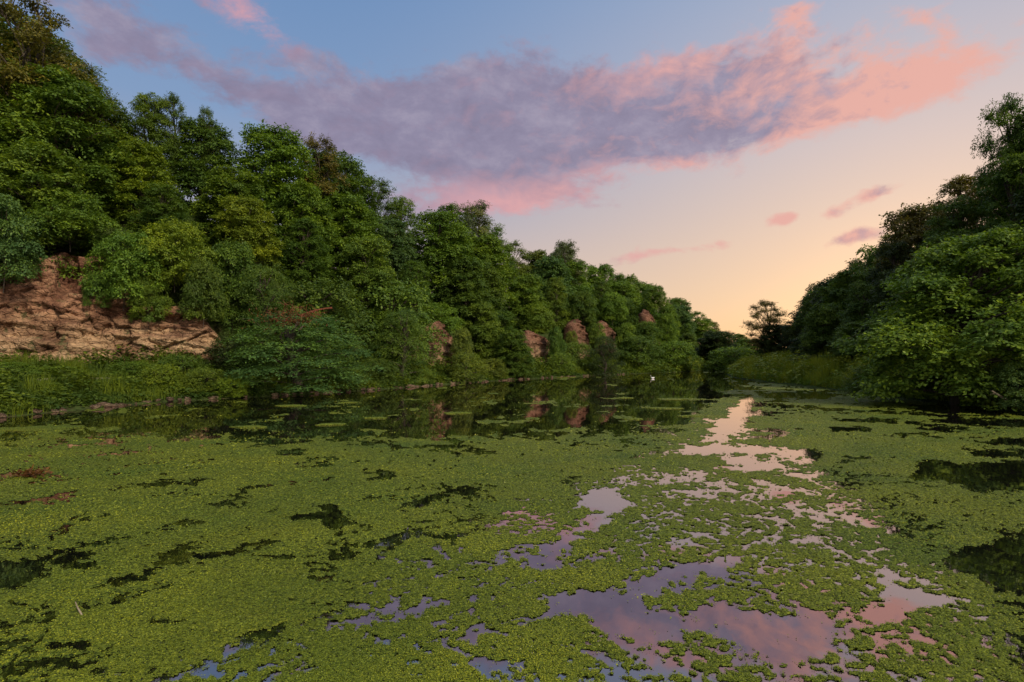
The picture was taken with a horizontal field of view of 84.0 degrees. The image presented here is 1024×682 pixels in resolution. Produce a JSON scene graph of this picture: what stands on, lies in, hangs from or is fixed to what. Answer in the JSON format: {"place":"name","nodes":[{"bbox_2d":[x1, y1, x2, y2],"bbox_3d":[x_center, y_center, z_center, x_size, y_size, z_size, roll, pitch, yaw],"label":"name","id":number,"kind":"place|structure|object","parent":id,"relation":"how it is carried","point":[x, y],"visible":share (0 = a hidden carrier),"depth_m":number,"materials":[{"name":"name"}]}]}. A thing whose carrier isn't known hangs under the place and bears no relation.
{"place":"outdoors","nodes":[
{"label":"outdoors","id":0,"kind":"place"},
{"bbox_2d":[0,369,1023,681],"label":"water","id":1,"kind":"structure","parent":0,"point":[772,639],"depth_m":8.95,"materials":[{"name":"liquid"}]},
{"bbox_2d":[0,372,1023,681],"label":"duckweed","id":2,"kind":"object","parent":1,"relation":"on","point":[712,412],"visible":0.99,"depth_m":8.14,"materials":[{"name":"green plant"}]},
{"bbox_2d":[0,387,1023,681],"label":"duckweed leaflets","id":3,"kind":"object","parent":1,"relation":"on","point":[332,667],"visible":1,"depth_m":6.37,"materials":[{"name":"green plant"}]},
{"bbox_2d":[0,185,1023,416],"bbox_3d":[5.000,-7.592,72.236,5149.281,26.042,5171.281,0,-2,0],"label":"ground","id":4,"kind":"structure","parent":0,"point":[176,296],"depth_m":43.92,"materials":[{"name":"brown soil"}]},
{"bbox_2d":[0,14,86,117],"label":"broadleaf tree","id":5,"kind":"object","parent":4,"relation":"on","point":[3,25],"visible":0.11,"depth_m":45.81,"materials":[{"name":"green plant"}]},
{"bbox_2d":[0,0,101,142],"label":"airy tree","id":6,"kind":"object","parent":4,"relation":"on","point":[38,35],"visible":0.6,"depth_m":42.98,"materials":[{"name":"green plant"}]},
{"bbox_2d":[0,136,110,278],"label":"broadleaf tree","id":7,"kind":"object","parent":4,"relation":"on","point":[34,170],"visible":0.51,"depth_m":38.46,"materials":[{"name":"green plant"}]},
{"bbox_2d":[0,61,138,225],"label":"broadleaf tree","id":8,"kind":"object","parent":4,"relation":"on","point":[33,107],"visible":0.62,"depth_m":42.53,"materials":[{"name":"green plant"}]},
{"bbox_2d":[17,188,124,251],"bbox_3d":[-29.993,-8.122,38.621,5.836,4.126,5.921,-1,-2,39],"label":"round shrub","id":9,"kind":"object","parent":4,"relation":"on","point":[84,220],"visible":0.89,"depth_m":38.01,"materials":[{"name":"green plant"}]},
{"bbox_2d":[48,56,126,191],"bbox_3d":[-35.103,-16.685,46.495,6.555,12.710,7.070,0,-2,9],"label":"airy tree","id":10,"kind":"object","parent":4,"relation":"on","point":[89,73],"visible":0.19,"depth_m":46.23,"materials":[{"name":"green plant"}]},
{"bbox_2d":[70,100,137,187],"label":"broadleaf tree","id":11,"kind":"object","parent":4,"relation":"on","point":[127,125],"visible":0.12,"depth_m":48.67,"materials":[{"name":"green plant"}]},
{"bbox_2d":[0,252,223,362],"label":"rock face","id":12,"kind":"object","parent":4,"relation":"on","point":[46,313],"visible":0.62,"depth_m":37.69},
{"bbox_2d":[0,192,53,292],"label":"round shrub","id":13,"kind":"object","parent":12,"relation":"on","point":[18,250],"visible":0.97,"depth_m":35.27,"materials":[{"name":"green plant"}]},
{"bbox_2d":[81,271,111,311],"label":"round shrub","id":14,"kind":"object","parent":12,"relation":"attached to","point":[89,293],"visible":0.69,"depth_m":37.71,"materials":[{"name":"green plant"}]},
{"bbox_2d":[78,229,171,310],"bbox_3d":[-26.663,-4.925,39.144,5.133,5.742,5.208,-1,-2,41],"label":"round shrub","id":15,"kind":"object","parent":12,"relation":"on","point":[117,267],"visible":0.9,"depth_m":38.12,"materials":[{"name":"green plant"}]},
{"bbox_2d":[125,276,174,328],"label":"round shrub","id":16,"kind":"object","parent":12,"relation":"on","point":[159,303],"visible":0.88,"depth_m":38.87,"materials":[{"name":"green plant"}]},
{"bbox_2d":[175,257,229,326],"bbox_3d":[-21.741,-3.394,40.085,3.497,5.113,3.216,1,-2,-24],"label":"round shrub","id":17,"kind":"object","parent":12,"relation":"on","point":[208,280],"visible":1,"depth_m":39.62,"materials":[{"name":"green plant"}]},
{"bbox_2d":[103,361,160,379],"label":"round shrub","id":18,"kind":"object","parent":4,"relation":"on","point":[127,369],"visible":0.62,"depth_m":33.89,"materials":[{"name":"green plant"}]},
{"bbox_2d":[94,136,180,225],"bbox_3d":[-30.688,-12.732,46.741,6.170,7.632,5.847,0,-2,11],"label":"broadleaf tree","id":19,"kind":"object","parent":4,"relation":"on","point":[142,172],"visible":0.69,"depth_m":45.81,"materials":[{"name":"green plant"}]},
{"bbox_2d":[110,92,183,193],"bbox_3d":[-32.357,-17.098,50.575,5.741,10.200,5.425,1,-2,-25],"label":"tall tree","id":20,"kind":"object","parent":4,"relation":"on","point":[142,104],"visible":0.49,"depth_m":49.95,"materials":[{"name":"green plant"}]},
{"bbox_2d":[137,362,185,390],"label":"bush","id":21,"kind":"object","parent":4,"relation":"on","point":[166,371],"visible":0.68,"depth_m":32.73,"materials":[{"name":"green plant"}]},
{"bbox_2d":[123,180,200,259],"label":"tall tree","id":22,"kind":"object","parent":4,"relation":"on","point":[160,209],"visible":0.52,"depth_m":43.04,"materials":[{"name":"green plant"}]},
{"bbox_2d":[149,91,194,175],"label":"airy tree","id":23,"kind":"object","parent":4,"relation":"on","point":[173,100],"visible":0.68,"depth_m":50.96,"materials":[{"name":"green plant"}]},
{"bbox_2d":[144,353,211,384],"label":"round shrub","id":24,"kind":"object","parent":4,"relation":"on","point":[180,361],"visible":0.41,"depth_m":35.00,"materials":[{"name":"green plant"}]},
{"bbox_2d":[138,216,218,291],"bbox_3d":[-24.251,-6.185,41.011,5.368,5.384,5.837,1,-2,-42],"label":"round shrub","id":25,"kind":"object","parent":4,"relation":"on","point":[168,251],"visible":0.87,"depth_m":40.24,"materials":[{"name":"green plant"}]},
{"bbox_2d":[166,115,241,221],"bbox_3d":[-29.113,-15.740,53.395,7.282,10.344,7.684,0,-2,17],"label":"broadleaf tree","id":26,"kind":"object","parent":4,"relation":"on","point":[186,183],"visible":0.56,"depth_m":51.70,"materials":[{"name":"green plant"}]},
{"bbox_2d":[178,367,230,393],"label":"bush","id":27,"kind":"object","parent":4,"relation":"on","point":[198,373],"visible":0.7,"depth_m":34.00,"materials":[{"name":"green plant"}]},
{"bbox_2d":[189,104,223,217],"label":"airy tree","id":28,"kind":"object","parent":4,"relation":"on","point":[203,120],"visible":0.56,"depth_m":52.20,"materials":[{"name":"green plant"}]},
{"bbox_2d":[202,335,255,371],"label":"round shrub","id":29,"kind":"object","parent":4,"relation":"on","point":[225,349],"visible":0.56,"depth_m":38.90,"materials":[{"name":"green plant"}]},
{"bbox_2d":[187,164,271,249],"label":"broadleaf tree","id":30,"kind":"object","parent":4,"relation":"on","point":[226,180],"visible":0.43,"depth_m":48.30,"materials":[{"name":"green plant"}]},
{"bbox_2d":[210,377,248,397],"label":"bush","id":31,"kind":"object","parent":4,"relation":"on","point":[237,389],"visible":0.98,"depth_m":34.00,"materials":[{"name":"green plant"}]},
{"bbox_2d":[198,237,262,330],"bbox_3d":[-21.504,-4.323,43.531,4.927,7.158,4.587,1,-2,-22],"label":"round shrub","id":32,"kind":"object","parent":4,"relation":"on","point":[236,257],"visible":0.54,"depth_m":42.96,"materials":[{"name":"green plant"}]},
{"bbox_2d":[211,193,285,279],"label":"broadleaf tree","id":33,"kind":"object","parent":4,"relation":"on","point":[254,231],"visible":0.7,"depth_m":46.02,"materials":[{"name":"green plant"}]},
{"bbox_2d":[218,262,310,363],"bbox_3d":[-18.550,-1.814,43.206,6.471,8.477,6.356,0,-2,6],"label":"spreading shrub","id":34,"kind":"object","parent":4,"relation":"on","point":[264,303],"visible":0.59,"depth_m":42.45,"materials":[{"name":"green plant"}]},
{"bbox_2d":[233,119,321,242],"bbox_3d":[-23.840,-14.902,56.550,9.546,13.366,10.073,-1,-2,43],"label":"broadleaf tree","id":35,"kind":"object","parent":4,"relation":"on","point":[276,161],"visible":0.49,"depth_m":54.82,"materials":[{"name":"green plant"}]},
{"bbox_2d":[202,310,390,394],"bbox_3d":[-14.393,0.835,38.352,10.954,5.816,11.991,-1,-2,19],"label":"spreading shrub","id":36,"kind":"object","parent":4,"relation":"on","point":[289,343],"visible":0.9,"depth_m":37.06,"materials":[{"name":"green plant"}]},
{"bbox_2d":[235,294,332,331],"bbox_3d":[-14.716,-1.745,36.160,7.211,2.522,3.495,0,-2,0],"label":"dead bough","id":37,"kind":"object","parent":36,"relation":"attached to","point":[294,320],"visible":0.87,"depth_m":36.11,"materials":[{"name":"brown wood"}]},
{"bbox_2d":[266,179,341,277],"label":"broadleaf tree","id":38,"kind":"object","parent":4,"relation":"on","point":[288,211],"visible":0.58,"depth_m":52.51,"materials":[{"name":"green plant"}]},
{"bbox_2d":[277,216,332,291],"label":"tall tree","id":39,"kind":"object","parent":4,"relation":"on","point":[302,254],"visible":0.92,"depth_m":49.83,"materials":[{"name":"green plant"}]},
{"bbox_2d":[258,274,378,364],"bbox_3d":[-15.949,-1.122,47.039,10.060,8.769,10.288,-2,-2,44],"label":"bushy tree","id":40,"kind":"object","parent":4,"relation":"on","point":[313,294],"visible":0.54,"depth_m":46.26,"materials":[{"name":"green plant"}]},
{"bbox_2d":[294,132,350,223],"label":"airy tree","id":41,"kind":"object","parent":4,"relation":"on","point":[311,143],"visible":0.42,"depth_m":59.90,"materials":[{"name":"green plant"}]},
{"bbox_2d":[302,147,352,269],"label":"tall tree","id":42,"kind":"object","parent":4,"relation":"on","point":[325,168],"visible":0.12,"depth_m":60.90,"materials":[{"name":"green plant"}]},
{"bbox_2d":[312,149,383,268],"bbox_3d":[-20.229,-14.164,65.457,10.342,14.549,10.352,-1,-2,42],"label":"broadleaf tree","id":43,"kind":"object","parent":4,"relation":"on","point":[355,178],"visible":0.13,"depth_m":64.55,"materials":[{"name":"green plant"}]},
{"bbox_2d":[320,190,385,285],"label":"broadleaf tree","id":44,"kind":"object","parent":4,"relation":"on","point":[353,208],"visible":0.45,"depth_m":58.56,"materials":[{"name":"green plant"}]},
{"bbox_2d":[0,342,714,415],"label":"bank grass","id":45,"kind":"structure","parent":4,"relation":"on","point":[81,385],"depth_m":34.83,"materials":[{"name":"green plant"}]},
{"bbox_2d":[333,236,403,324],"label":"broadleaf tree","id":46,"kind":"object","parent":4,"relation":"on","point":[364,247],"visible":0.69,"depth_m":53.33,"materials":[{"name":"green plant"}]},
{"bbox_2d":[351,358,400,383],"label":"bush","id":47,"kind":"object","parent":4,"relation":"on","point":[387,372],"visible":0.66,"depth_m":45.21,"materials":[{"name":"green plant"}]},
{"bbox_2d":[358,174,405,233],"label":"airy tree","id":48,"kind":"object","parent":4,"relation":"on","point":[382,192],"visible":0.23,"depth_m":69.54,"materials":[{"name":"green plant"}]},
{"bbox_2d":[340,278,449,360],"bbox_3d":[-11.791,-1.369,54.152,10.361,9.633,9.437,-1,-2,29],"label":"bushy tree","id":49,"kind":"object","parent":4,"relation":"on","point":[418,299],"visible":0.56,"depth_m":52.41,"materials":[{"name":"green plant"}]},
{"bbox_2d":[368,214,422,290],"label":"broadleaf tree","id":50,"kind":"object","parent":4,"relation":"on","point":[399,255],"visible":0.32,"depth_m":63.89,"materials":[{"name":"green plant"}]},
{"bbox_2d":[377,195,420,278],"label":"tall tree","id":51,"kind":"object","parent":4,"relation":"on","point":[405,207],"visible":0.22,"depth_m":73.43,"materials":[{"name":"green plant"}]},
{"bbox_2d":[364,307,434,382],"bbox_3d":[-9.525,0.514,48.921,5.961,6.995,6.525,-1,-2,30],"label":"spreading shrub","id":52,"kind":"object","parent":4,"relation":"on","point":[405,335],"visible":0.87,"depth_m":48.68,"materials":[{"name":"green plant"}]},
{"bbox_2d":[395,260,435,317],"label":"tall tree","id":53,"kind":"object","parent":4,"relation":"on","point":[417,272],"visible":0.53,"depth_m":60.06,"materials":[{"name":"green plant"}]},
{"bbox_2d":[411,321,455,367],"bbox_3d":[-8.218,0.563,57.442,3.235,5.427,6.243,-1,-2,36],"label":"rock face","id":54,"kind":"object","parent":4,"relation":"on","point":[445,350],"visible":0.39,"depth_m":57.49},
{"bbox_2d":[413,301,465,335],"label":"crag bush","id":55,"kind":"object","parent":4,"relation":"on","point":[450,323],"visible":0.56,"depth_m":59.72,"materials":[{"name":"green plant"}]},
{"bbox_2d":[408,206,485,310],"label":"broadleaf tree","id":56,"kind":"object","parent":4,"relation":"on","point":[438,253],"visible":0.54,"depth_m":68.94,"materials":[{"name":"green plant"}]},
{"bbox_2d":[450,327,474,361],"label":"crag bush","id":57,"kind":"object","parent":4,"relation":"on","point":[459,341],"visible":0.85,"depth_m":56.62,"materials":[{"name":"green plant"}]},
{"bbox_2d":[433,254,495,326],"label":"broadleaf tree","id":58,"kind":"object","parent":4,"relation":"on","point":[452,296],"visible":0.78,"depth_m":67.10,"materials":[{"name":"green plant"}]},
{"bbox_2d":[446,351,488,383],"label":"round shrub","id":59,"kind":"object","parent":4,"relation":"on","point":[458,369],"visible":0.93,"depth_m":53.47,"materials":[{"name":"green plant"}]},
{"bbox_2d":[457,199,498,267],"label":"airy tree","id":60,"kind":"object","parent":4,"relation":"on","point":[484,224],"visible":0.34,"depth_m":79.55,"materials":[{"name":"green plant"}]},
{"bbox_2d":[461,302,504,359],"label":"broadleaf tree","id":61,"kind":"object","parent":4,"relation":"on","point":[482,330],"visible":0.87,"depth_m":64.61,"materials":[{"name":"green plant"}]},
{"bbox_2d":[460,259,507,314],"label":"broadleaf tree","id":62,"kind":"object","parent":4,"relation":"on","point":[496,299],"visible":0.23,"depth_m":72.02,"materials":[{"name":"green plant"}]},
{"bbox_2d":[460,230,522,309],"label":"broadleaf tree","id":63,"kind":"object","parent":4,"relation":"on","point":[487,246],"visible":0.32,"depth_m":75.97,"materials":[{"name":"green plant"}]},
{"bbox_2d":[493,330,535,375],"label":"round shrub","id":64,"kind":"object","parent":4,"relation":"on","point":[516,349],"visible":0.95,"depth_m":62.52,"materials":[{"name":"green plant"}]},
{"bbox_2d":[505,271,549,333],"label":"broadleaf tree","id":65,"kind":"object","parent":4,"relation":"on","point":[529,286],"visible":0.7,"depth_m":78.28,"materials":[{"name":"green plant"}]},
{"bbox_2d":[521,330,549,361],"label":"rock face","id":66,"kind":"object","parent":4,"relation":"on","point":[536,343],"visible":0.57,"depth_m":74.31},
{"bbox_2d":[516,304,555,333],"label":"crag bush","id":67,"kind":"object","parent":4,"relation":"on","point":[540,318],"visible":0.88,"depth_m":76.76,"materials":[{"name":"green plant"}]},
{"bbox_2d":[528,255,577,326],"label":"broadleaf tree","id":68,"kind":"object","parent":4,"relation":"on","point":[549,269],"visible":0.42,"depth_m":91.31,"materials":[{"name":"green plant"}]},
{"bbox_2d":[542,277,569,333],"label":"tall tree","id":69,"kind":"object","parent":4,"relation":"on","point":[555,289],"visible":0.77,"depth_m":86.78,"materials":[{"name":"green plant"}]},
{"bbox_2d":[545,326,566,357],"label":"crag bush","id":70,"kind":"object","parent":4,"relation":"on","point":[554,335],"visible":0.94,"depth_m":73.59,"materials":[{"name":"green plant"}]},
{"bbox_2d":[547,351,577,374],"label":"round shrub","id":71,"kind":"object","parent":4,"relation":"on","point":[560,355],"visible":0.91,"depth_m":69.81,"materials":[{"name":"green plant"}]},
{"bbox_2d":[550,238,585,289],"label":"airy tree","id":72,"kind":"object","parent":4,"relation":"on","point":[565,251],"visible":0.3,"depth_m":97.54,"materials":[{"name":"green plant"}]},
{"bbox_2d":[544,259,597,326],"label":"broadleaf tree","id":73,"kind":"object","parent":4,"relation":"on","point":[584,286],"visible":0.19,"depth_m":96.53,"materials":[{"name":"green plant"}]},
{"bbox_2d":[564,319,589,357],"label":"rock face","id":74,"kind":"object","parent":4,"relation":"on","point":[576,326],"visible":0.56,"depth_m":85.75},
{"bbox_2d":[565,290,598,323],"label":"crag bush","id":75,"kind":"object","parent":74,"relation":"on","point":[587,308],"visible":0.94,"depth_m":88.00,"materials":[{"name":"green plant"}]},
{"bbox_2d":[558,341,597,370],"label":"round shrub","id":76,"kind":"object","parent":4,"relation":"on","point":[574,348],"visible":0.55,"depth_m":76.04,"materials":[{"name":"green plant"}]},
{"bbox_2d":[586,263,617,298],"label":"broadleaf tree","id":77,"kind":"object","parent":4,"relation":"on","point":[607,272],"visible":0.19,"depth_m":114.94,"materials":[{"name":"green plant"}]},
{"bbox_2d":[586,335,624,375],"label":"conical tree","id":78,"kind":"object","parent":4,"relation":"on","point":[603,356],"visible":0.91,"depth_m":74.11,"materials":[{"name":"green plant"}]},
{"bbox_2d":[597,291,628,324],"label":"crag bush","id":79,"kind":"object","parent":4,"relation":"on","point":[614,303],"visible":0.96,"depth_m":95.72,"materials":[{"name":"green plant"}]},
{"bbox_2d":[611,280,641,324],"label":"broadleaf tree","id":80,"kind":"object","parent":4,"relation":"on","point":[622,288],"visible":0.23,"depth_m":114.07,"materials":[{"name":"green plant"}]},
{"bbox_2d":[612,335,667,370],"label":"round shrub","id":81,"kind":"object","parent":4,"relation":"on","point":[629,349],"visible":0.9,"depth_m":86.61,"materials":[{"name":"green plant"}]},
{"bbox_2d":[638,309,659,345],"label":"rock face","id":82,"kind":"object","parent":4,"relation":"on","point":[643,315],"visible":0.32,"depth_m":104.63},
{"bbox_2d":[639,285,671,310],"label":"crag bush","id":83,"kind":"object","parent":82,"relation":"on","point":[649,301],"visible":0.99,"depth_m":107.39,"materials":[{"name":"green plant"}]},
{"bbox_2d":[656,312,677,338],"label":"crag bush","id":84,"kind":"object","parent":4,"relation":"on","point":[670,323],"visible":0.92,"depth_m":103.47,"materials":[{"name":"green plant"}]},
{"bbox_2d":[649,340,704,367],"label":"round shrub","id":85,"kind":"object","parent":4,"relation":"on","point":[674,351],"visible":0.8,"depth_m":96.27,"materials":[{"name":"green plant"}]},
{"bbox_2d":[692,330,739,369],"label":"broadleaf tree","id":86,"kind":"object","parent":4,"relation":"on","point":[709,338],"visible":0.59,"depth_m":111.15,"materials":[{"name":"green plant"}]},
{"bbox_2d":[702,345,755,370],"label":"round shrub","id":87,"kind":"object","parent":4,"relation":"on","point":[731,357],"visible":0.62,"depth_m":102.40,"materials":[{"name":"green plant"}]},
{"bbox_2d":[742,300,788,353],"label":"airy tree","id":88,"kind":"object","parent":4,"relation":"on","point":[774,314],"visible":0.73,"depth_m":85.64,"materials":[{"name":"green plant"}]},
{"bbox_2d":[754,323,790,357],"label":"broadleaf tree","id":89,"kind":"object","parent":4,"relation":"on","point":[772,346],"visible":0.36,"depth_m":83.34,"materials":[{"name":"green plant"}]},
{"bbox_2d":[777,311,805,352],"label":"broadleaf tree","id":90,"kind":"object","parent":4,"relation":"on","point":[788,333],"visible":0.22,"depth_m":78.24,"materials":[{"name":"green plant"}]},
{"bbox_2d":[797,302,845,356],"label":"broadleaf tree","id":91,"kind":"object","parent":4,"relation":"on","point":[822,323],"visible":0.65,"depth_m":58.01,"materials":[{"name":"green plant"}]},
{"bbox_2d":[817,266,880,336],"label":"broadleaf tree","id":92,"kind":"object","parent":4,"relation":"on","point":[835,290],"visible":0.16,"depth_m":61.12,"materials":[{"name":"green plant"}]},
{"bbox_2d":[675,348,1023,409],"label":"reed bed","id":93,"kind":"object","parent":4,"relation":"on","point":[818,371],"visible":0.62,"depth_m":50.40,"materials":[{"name":"green plant"}]},
{"bbox_2d":[820,319,878,370],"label":"tall tree","id":94,"kind":"object","parent":4,"relation":"on","point":[849,331],"visible":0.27,"depth_m":47.79,"materials":[{"name":"green plant"}]},
{"bbox_2d":[835,280,883,357],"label":"tall tree","id":95,"kind":"object","parent":4,"relation":"on","point":[853,307],"visible":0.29,"depth_m":51.28,"materials":[{"name":"green plant"}]},
{"bbox_2d":[857,239,917,303],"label":"tall tree","id":96,"kind":"object","parent":4,"relation":"on","point":[893,251],"visible":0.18,"depth_m":54.14,"materials":[{"name":"green plant"}]},
{"bbox_2d":[861,265,913,348],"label":"tall tree","id":97,"kind":"object","parent":4,"relation":"on","point":[881,296],"visible":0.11,"depth_m":46.52,"materials":[{"name":"green plant"}]},
{"bbox_2d":[867,197,943,276],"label":"broadleaf tree","id":98,"kind":"object","parent":4,"relation":"on","point":[907,217],"visible":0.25,"depth_m":59.68,"materials":[{"name":"green plant"}]},
{"bbox_2d":[825,220,1023,410],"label":"overhanging tree","id":99,"kind":"object","parent":4,"relation":"on","point":[956,315],"visible":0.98,"depth_m":28.53,"materials":[{"name":"green plant"}]},
{"bbox_2d":[915,174,990,257],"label":"tall tree","id":100,"kind":"object","parent":4,"relation":"on","point":[965,186],"visible":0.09,"depth_m":53.66,"materials":[{"name":"green plant"}]},
{"bbox_2d":[916,192,990,249],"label":"tall tree","id":101,"kind":"object","parent":4,"relation":"on","point":[960,218],"visible":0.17,"depth_m":47.09,"materials":[{"name":"green plant"}]},
{"bbox_2d":[970,92,1023,231],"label":"airy tree","id":102,"kind":"object","parent":4,"relation":"on","point":[1010,105],"visible":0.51,"depth_m":44.21,"materials":[{"name":"green plant"}]},
{"bbox_2d":[972,152,1023,288],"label":"tall tree","id":103,"kind":"object","parent":4,"relation":"on","point":[1003,171],"visible":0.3,"depth_m":42.23,"materials":[{"name":"green plant"}]},
{"bbox_2d":[979,360,1023,408],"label":"round shrub","id":104,"kind":"object","parent":4,"relation":"on","point":[1007,368],"visible":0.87,"depth_m":25.29,"materials":[{"name":"green plant"}]},
{"bbox_2d":[0,0,1023,339],"label":"sky","id":105,"kind":"structure","parent":0,"point":[726,156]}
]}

